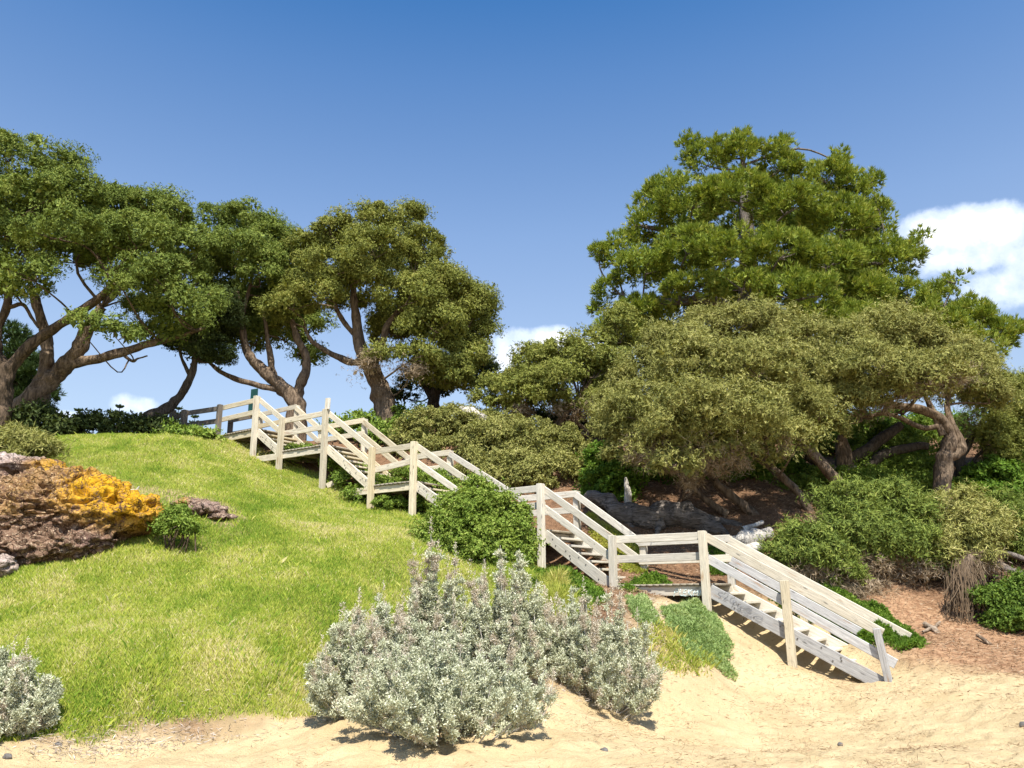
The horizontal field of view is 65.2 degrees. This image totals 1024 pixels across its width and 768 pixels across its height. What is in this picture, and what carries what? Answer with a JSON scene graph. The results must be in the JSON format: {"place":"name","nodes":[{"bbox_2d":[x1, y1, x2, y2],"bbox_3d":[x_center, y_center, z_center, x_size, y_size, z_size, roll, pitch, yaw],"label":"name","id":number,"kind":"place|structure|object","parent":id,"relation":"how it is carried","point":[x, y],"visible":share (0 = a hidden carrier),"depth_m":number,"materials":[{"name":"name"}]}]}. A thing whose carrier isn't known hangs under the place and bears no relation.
{"place":"outdoors","nodes":[
{"label":"outdoors","id":0,"kind":"place"},
{"bbox_2d":[0,428,1023,767],"bbox_3d":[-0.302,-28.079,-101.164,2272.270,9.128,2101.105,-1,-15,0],"label":"ground","id":1,"kind":"structure","parent":0,"point":[548,744],"depth_m":10.75,"materials":[{"name":"beige sand"}]},
{"bbox_2d":[2,753,11,758],"bbox_3d":[-5.226,3.863,8.286,0.088,0.074,0.080,8,-17,-31],"label":"pebble","id":2,"kind":"object","parent":1,"relation":"on","point":[7,756],"visible":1,"depth_m":8.27,"materials":[{"name":"grey stone"}]},
{"bbox_2d":[0,553,18,576],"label":"rock","id":3,"kind":"object","parent":1,"relation":"on","point":[9,565],"visible":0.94,"depth_m":13.10,"materials":[{"name":"stone"}]},
{"bbox_2d":[0,634,65,737],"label":"saltbush","id":4,"kind":"object","parent":1,"relation":"on","point":[27,705],"visible":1,"depth_m":8.83,"materials":[{"name":"grey plant"}]},
{"bbox_2d":[2,319,66,404],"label":"pine tree","id":5,"kind":"object","parent":1,"relation":"on","point":[26,372],"visible":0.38,"depth_m":31.87,"materials":[{"name":"green plant"}]},
{"bbox_2d":[0,418,77,460],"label":"grassy shrub","id":6,"kind":"object","parent":1,"relation":"on","point":[22,441],"visible":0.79,"depth_m":18.71,"materials":[{"name":"green plant"}]},
{"bbox_2d":[8,397,81,436],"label":"crest shrub","id":7,"kind":"object","parent":1,"relation":"on","point":[49,418],"visible":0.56,"depth_m":24.27,"materials":[{"name":"green plant"}]},
{"bbox_2d":[0,127,118,428],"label":"tea tree","id":8,"kind":"object","parent":1,"relation":"on","point":[49,204],"visible":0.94,"depth_m":24.54,"materials":[{"name":"green plant"}]},
{"bbox_2d":[41,407,120,434],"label":"crest shrub","id":9,"kind":"object","parent":1,"relation":"on","point":[91,419],"visible":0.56,"depth_m":24.95,"materials":[{"name":"green plant"}]},
{"bbox_2d":[0,465,164,565],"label":"rock","id":10,"kind":"object","parent":1,"relation":"on","point":[55,513],"visible":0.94,"depth_m":13.93,"materials":[{"name":"stone"}]},
{"bbox_2d":[0,452,68,475],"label":"rock","id":11,"kind":"object","parent":10,"relation":"on","point":[12,464],"visible":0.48,"depth_m":16.17,"materials":[{"name":"stone"}]},
{"bbox_2d":[111,404,126,425],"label":"norfolk pine","id":12,"kind":"object","parent":1,"relation":"on","point":[119,406],"visible":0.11,"depth_m":71.71,"materials":[{"name":"green plant"}]},
{"bbox_2d":[12,179,233,424],"bbox_3d":[-12.708,-2.370,27.017,7.363,10.223,7.572,-1,-15,0],"label":"tea tree","id":13,"kind":"object","parent":1,"relation":"on","point":[138,223],"visible":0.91,"depth_m":25.70,"materials":[{"name":"green plant"}]},
{"bbox_2d":[95,408,150,432],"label":"crest shrub","id":14,"kind":"object","parent":1,"relation":"on","point":[124,423],"visible":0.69,"depth_m":25.08,"materials":[{"name":"green plant"}]},
{"bbox_2d":[127,412,181,433],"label":"crest shrub","id":15,"kind":"object","parent":1,"relation":"on","point":[155,422],"visible":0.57,"depth_m":25.07,"materials":[{"name":"green plant"}]},
{"bbox_2d":[146,498,208,552],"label":"shrub","id":16,"kind":"object","parent":1,"relation":"on","point":[176,520],"visible":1,"depth_m":14.27,"materials":[{"name":"green plant"}]},
{"bbox_2d":[176,407,182,420],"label":"norfolk pine","id":17,"kind":"object","parent":1,"relation":"on","point":[178,409],"visible":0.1,"depth_m":81.89,"materials":[{"name":"green plant"}]},
{"bbox_2d":[152,416,226,440],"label":"crest shrub","id":18,"kind":"object","parent":1,"relation":"on","point":[194,430],"visible":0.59,"depth_m":24.42,"materials":[{"name":"green plant"}]},
{"bbox_2d":[136,280,249,433],"bbox_3d":[-10.533,-0.472,27.574,3.703,6.173,3.062,-8,-16,25],"label":"tea tree","id":19,"kind":"object","parent":1,"relation":"on","point":[209,351],"visible":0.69,"depth_m":27.03,"materials":[{"name":"green plant"}]},
{"bbox_2d":[188,414,201,426],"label":"norfolk pine","id":20,"kind":"object","parent":1,"relation":"on","point":[195,416],"visible":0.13,"depth_m":81.71,"materials":[{"name":"green plant"}]},
{"bbox_2d":[169,496,237,520],"bbox_3d":[-6.327,2.570,16.338,1.670,0.574,0.836,-8,-16,25],"label":"rock","id":21,"kind":"object","parent":1,"relation":"on","point":[216,510],"visible":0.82,"depth_m":16.03,"materials":[{"name":"stone"}]},
{"bbox_2d":[169,406,251,432],"bbox_3d":[-10.862,1.739,27.572,4.261,1.643,1.897,-11,-18,34],"label":"path fence","id":22,"kind":"object","parent":1,"relation":"on","point":[183,415],"visible":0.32,"depth_m":26.64,"materials":[{"name":"grey wood"}]},
{"bbox_2d":[248,388,257,410],"bbox_3d":[-8.736,1.142,26.986,0.348,1.988,0.157,-8,-16,25],"label":"sign","id":23,"kind":"object","parent":1,"relation":"on","point":[254,392],"visible":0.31,"depth_m":27.11,"materials":[{"name":"teal metal"}]},
{"bbox_2d":[193,195,340,440],"bbox_3d":[-9.611,-2.175,29.941,5.281,10.104,6.832,10,-18,-35],"label":"tea tree","id":24,"kind":"object","parent":1,"relation":"on","point":[252,248],"visible":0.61,"depth_m":28.72,"materials":[{"name":"green plant"}]},
{"bbox_2d":[0,431,611,746],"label":"grass","id":25,"kind":"structure","parent":1,"relation":"on","point":[193,615],"depth_m":12.62,"materials":[{"name":"green plant"}]},
{"bbox_2d":[1,593,691,763],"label":"beach debris","id":26,"kind":"object","parent":1,"relation":"on","point":[94,747],"visible":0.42,"depth_m":9.09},
{"bbox_2d":[267,441,461,513],"bbox_3d":[-4.530,2.694,22.624,6.974,2.802,2.233,-8,-16,25],"label":"shrub","id":27,"kind":"object","parent":1,"relation":"on","point":[341,476],"visible":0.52,"depth_m":21.79,"materials":[{"name":"green plant"}]},
{"bbox_2d":[302,583,430,721],"bbox_3d":[-1.674,3.172,9.643,1.572,1.610,1.343,-1,-15,0],"label":"saltbush","id":28,"kind":"object","parent":1,"relation":"on","point":[325,682],"visible":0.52,"depth_m":9.54,"materials":[{"name":"grey plant"}]},
{"bbox_2d":[315,400,428,444],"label":"shrub","id":29,"kind":"object","parent":1,"relation":"on","point":[379,424],"visible":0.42,"depth_m":25.91,"materials":[{"name":"green plant"}]},
{"bbox_2d":[249,194,508,423],"bbox_3d":[-4.624,-2.207,29.561,9.083,9.588,7.679,-1,-15,0],"label":"tea tree","id":30,"kind":"object","parent":1,"relation":"on","point":[450,307],"visible":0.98,"depth_m":27.79,"materials":[{"name":"green plant"}]},
{"bbox_2d":[394,517,474,667],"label":"saltbush","id":31,"kind":"object","parent":1,"relation":"on","point":[424,608],"visible":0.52,"depth_m":10.23,"materials":[{"name":"grey plant"}]},
{"bbox_2d":[384,401,497,460],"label":"shrub","id":32,"kind":"object","parent":1,"relation":"on","point":[447,421],"visible":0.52,"depth_m":24.64,"materials":[{"name":"green plant"}]},
{"bbox_2d":[459,406,489,422],"bbox_3d":[-1.152,1.011,25.046,1.163,0.783,0.480,-4,-15,14],"label":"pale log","id":33,"kind":"object","parent":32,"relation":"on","point":[473,408],"visible":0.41,"depth_m":24.95,"materials":[{"name":"white wood"}]},
{"bbox_2d":[331,620,560,747],"bbox_3d":[-0.609,3.213,8.688,2.152,1.235,2.207,12,-19,-39],"label":"saltbush","id":34,"kind":"object","parent":1,"relation":"on","point":[420,701],"visible":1,"depth_m":8.33,"materials":[{"name":"grey plant"}]},
{"bbox_2d":[389,349,507,409],"bbox_3d":[-2.617,0.387,30.302,5.178,3.955,2.334,-1,-15,0],"label":"tea tree","id":35,"kind":"object","parent":1,"relation":"on","point":[433,394],"visible":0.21,"depth_m":30.30,"materials":[{"name":"green plant"}]},
{"bbox_2d":[404,470,550,566],"bbox_3d":[-0.820,3.028,16.908,3.335,2.530,2.068,-1,-15,0],"label":"shrub","id":36,"kind":"object","parent":1,"relation":"on","point":[476,517],"visible":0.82,"depth_m":16.68,"materials":[{"name":"green plant"}]},
{"bbox_2d":[453,545,555,681],"bbox_3d":[-0.124,3.014,10.505,1.366,1.757,1.124,-1,-15,0],"label":"saltbush","id":37,"kind":"object","parent":1,"relation":"on","point":[525,631],"visible":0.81,"depth_m":10.28,"materials":[{"name":"grey plant"}]},
{"bbox_2d":[454,407,592,489],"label":"shrub","id":38,"kind":"object","parent":1,"relation":"on","point":[525,450],"visible":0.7,"depth_m":23.07,"materials":[{"name":"green plant"}]},
{"bbox_2d":[31,613,1023,767],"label":"twig debris","id":39,"kind":"object","parent":1,"relation":"on","point":[735,765],"visible":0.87,"depth_m":9.62,"materials":[{"name":"wood"}]},
{"bbox_2d":[479,404,617,437],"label":"shrub","id":40,"kind":"object","parent":1,"relation":"on","point":[542,414],"visible":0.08,"depth_m":28.16,"materials":[{"name":"green plant"}]},
{"bbox_2d":[465,299,650,436],"bbox_3d":[1.594,0.035,26.791,5.959,6.059,4.634,7,-17,-28],"label":"tea tree","id":41,"kind":"object","parent":1,"relation":"on","point":[533,374],"visible":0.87,"depth_m":26.08,"materials":[{"name":"green plant"}]},
{"bbox_2d":[528,564,594,618],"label":"shrub","id":42,"kind":"object","parent":1,"relation":"on","point":[551,584],"visible":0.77,"depth_m":13.17,"materials":[{"name":"green plant"}]},
{"bbox_2d":[215,395,911,682],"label":"timber staircase","id":43,"kind":"structure","parent":1,"relation":"on","point":[791,629],"depth_m":16.98,"materials":[{"name":"beige wood"}]},
{"bbox_2d":[529,564,604,614],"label":"groundcover plant","id":44,"kind":"object","parent":1,"relation":"on","point":[593,590],"visible":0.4,"depth_m":15.28,"materials":[{"name":"green plant"}]},
{"bbox_2d":[533,575,665,718],"bbox_3d":[1.181,3.562,10.908,1.817,1.887,1.521,-8,-16,27],"label":"saltbush","id":45,"kind":"object","parent":1,"relation":"on","point":[587,661],"visible":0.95,"depth_m":10.57,"materials":[{"name":"grey plant"}]},
{"bbox_2d":[572,439,655,502],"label":"shrub","id":46,"kind":"object","parent":1,"relation":"on","point":[597,474],"visible":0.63,"depth_m":21.83,"materials":[{"name":"green plant"}]},
{"bbox_2d":[584,511,647,573],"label":"groundcover plant","id":47,"kind":"object","parent":1,"relation":"on","point":[603,542],"visible":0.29,"depth_m":19.29,"materials":[{"name":"green plant"}]},
{"bbox_2d":[623,592,661,626],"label":"groundcover plant","id":48,"kind":"object","parent":1,"relation":"on","point":[641,602],"visible":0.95,"depth_m":14.15,"materials":[{"name":"green plant"}]},
{"bbox_2d":[618,570,672,593],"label":"groundcover plant","id":49,"kind":"object","parent":1,"relation":"on","point":[652,577],"visible":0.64,"depth_m":17.24,"materials":[{"name":"green plant"}]},
{"bbox_2d":[584,490,741,534],"bbox_3d":[3.741,3.311,20.156,3.984,1.507,1.096,-4,-15,13],"label":"fallen trunk","id":50,"kind":"object","parent":1,"relation":"on","point":[658,516],"visible":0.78,"depth_m":20.01,"materials":[{"name":"grey wood"}]},
{"bbox_2d":[624,477,631,502],"bbox_3d":[3.012,2.816,20.852,0.208,0.784,0.205,-1,-15,0],"label":"dead stump","id":51,"kind":"object","parent":50,"relation":"on","point":[627,495],"visible":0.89,"depth_m":20.79,"materials":[{"name":"grey wood"}]},
{"bbox_2d":[630,617,724,677],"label":"yellow grass","id":52,"kind":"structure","parent":1,"relation":"on","point":[669,646],"depth_m":12.76,"materials":[{"name":"yellow plant"}]},
{"bbox_2d":[658,597,738,680],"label":"groundcover plant","id":53,"kind":"object","parent":1,"relation":"on","point":[694,618],"visible":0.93,"depth_m":13.95,"materials":[{"name":"green plant"}]},
{"bbox_2d":[576,290,855,516],"bbox_3d":[5.259,0.618,21.151,7.290,6.558,8.173,-1,-15,0],"label":"tea tree","id":54,"kind":"object","parent":1,"relation":"on","point":[685,366],"visible":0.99,"depth_m":19.21,"materials":[{"name":"green plant"}]},
{"bbox_2d":[707,545,736,575],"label":"groundcover plant","id":55,"kind":"object","parent":1,"relation":"on","point":[714,550],"visible":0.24,"depth_m":18.39,"materials":[{"name":"green plant"}]},
{"bbox_2d":[634,436,814,484],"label":"shrub","id":56,"kind":"object","parent":1,"relation":"on","point":[793,466],"visible":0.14,"depth_m":23.35,"materials":[{"name":"green plant"}]},
{"bbox_2d":[549,463,1023,729],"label":"leaf litter","id":57,"kind":"object","parent":1,"relation":"on","point":[623,590],"visible":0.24,"depth_m":15.49,"materials":[{"name":"plant"}]},
{"bbox_2d":[732,520,773,551],"bbox_3d":[5.564,3.521,18.409,1.164,0.840,0.638,4,-15,-16],"label":"bleached log","id":58,"kind":"object","parent":57,"relation":"on","point":[747,534],"visible":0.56,"depth_m":18.21,"materials":[{"name":"white wood"}]},
{"bbox_2d":[585,124,1023,364],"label":"pine tree","id":59,"kind":"object","parent":1,"relation":"on","point":[841,271],"visible":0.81,"depth_m":32.82,"materials":[{"name":"green plant"}]},
{"bbox_2d":[749,510,904,602],"bbox_3d":[6.748,3.906,17.311,3.244,2.419,2.244,-5,-15,16],"label":"shrub","id":60,"kind":"object","parent":1,"relation":"on","point":[823,551],"visible":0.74,"depth_m":16.92,"materials":[{"name":"green plant"}]},
{"bbox_2d":[762,576,930,652],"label":"groundcover plant","id":61,"kind":"object","parent":1,"relation":"on","point":[915,640],"visible":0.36,"depth_m":15.42,"materials":[{"name":"green plant"}]},
{"bbox_2d":[788,410,942,470],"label":"shrub","id":62,"kind":"object","parent":1,"relation":"on","point":[907,434],"visible":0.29,"depth_m":25.37,"materials":[{"name":"green plant"}]},
{"bbox_2d":[804,421,928,474],"bbox_3d":[10.288,2.382,23.130,3.616,2.633,0.647,-1,-15,0],"label":"broken tree","id":63,"kind":"object","parent":1,"relation":"on","point":[845,454],"visible":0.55,"depth_m":23.13,"materials":[{"name":"brown plant"}]},
{"bbox_2d":[769,440,973,493],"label":"shrub","id":64,"kind":"object","parent":1,"relation":"on","point":[886,467],"visible":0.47,"depth_m":22.57,"materials":[{"name":"green plant"}]},
{"bbox_2d":[794,471,967,589],"bbox_3d":[8.478,3.352,18.074,3.724,2.902,2.459,-1,-15,0],"label":"shrub","id":65,"kind":"object","parent":1,"relation":"on","point":[893,535],"visible":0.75,"depth_m":17.58,"materials":[{"name":"green plant"}]},
{"bbox_2d":[790,404,986,442],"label":"shrub","id":66,"kind":"object","parent":1,"relation":"on","point":[916,414],"depth_m":27.77,"materials":[{"name":"green plant"}]},
{"bbox_2d":[784,293,1023,507],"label":"tea tree","id":67,"kind":"object","parent":1,"relation":"on","point":[887,352],"visible":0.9,"depth_m":21.51,"materials":[{"name":"green plant"}]},
{"bbox_2d":[922,621,940,632],"bbox_3d":[8.225,4.809,15.667,0.543,0.326,0.361,-1,-15,0],"label":"driftwood","id":68,"kind":"object","parent":1,"relation":"on","point":[932,628],"visible":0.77,"depth_m":15.62,"materials":[{"name":"beige wood"}]},
{"bbox_2d":[937,554,987,623],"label":"root clump","id":69,"kind":"object","parent":1,"relation":"on","point":[962,576],"visible":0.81,"depth_m":16.24,"materials":[{"name":"brown plant"}]},
{"bbox_2d":[921,478,1023,585],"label":"shrub","id":70,"kind":"object","parent":1,"relation":"on","point":[977,524],"visible":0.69,"depth_m":17.51,"materials":[{"name":"green plant"}]},
{"bbox_2d":[976,634,991,644],"bbox_3d":[8.824,4.802,14.942,0.108,0.254,0.354,5,-16,-22],"label":"driftwood","id":71,"kind":"object","parent":1,"relation":"on","point":[983,639],"visible":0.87,"depth_m":14.91,"materials":[{"name":"brown wood"}]},
{"bbox_2d":[954,366,1023,476],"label":"tea tree","id":72,"kind":"object","parent":1,"relation":"on","point":[1000,433],"visible":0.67,"depth_m":22.77,"materials":[{"name":"green plant"}]},
{"bbox_2d":[959,445,1023,499],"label":"shrub","id":73,"kind":"object","parent":1,"relation":"on","point":[1011,471],"visible":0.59,"depth_m":22.09,"materials":[{"name":"green plant"}]},
{"bbox_2d":[961,564,1023,634],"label":"shrub","id":74,"kind":"object","parent":1,"relation":"on","point":[1002,600],"visible":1,"depth_m":15.71,"materials":[{"name":"green plant"}]},
{"bbox_2d":[978,551,1023,582],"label":"dead branch","id":75,"kind":"object","parent":1,"relation":"on","point":[1017,556],"visible":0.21,"depth_m":17.79,"materials":[{"name":"grey wood"}]},
{"bbox_2d":[980,481,1023,566],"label":"shrub","id":76,"kind":"object","parent":1,"relation":"on","point":[1018,546],"visible":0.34,"depth_m":19.06,"materials":[{"name":"green plant"}]},
{"bbox_2d":[0,0,1023,440],"label":"sky","id":77,"kind":"structure","parent":0,"point":[530,128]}
]}

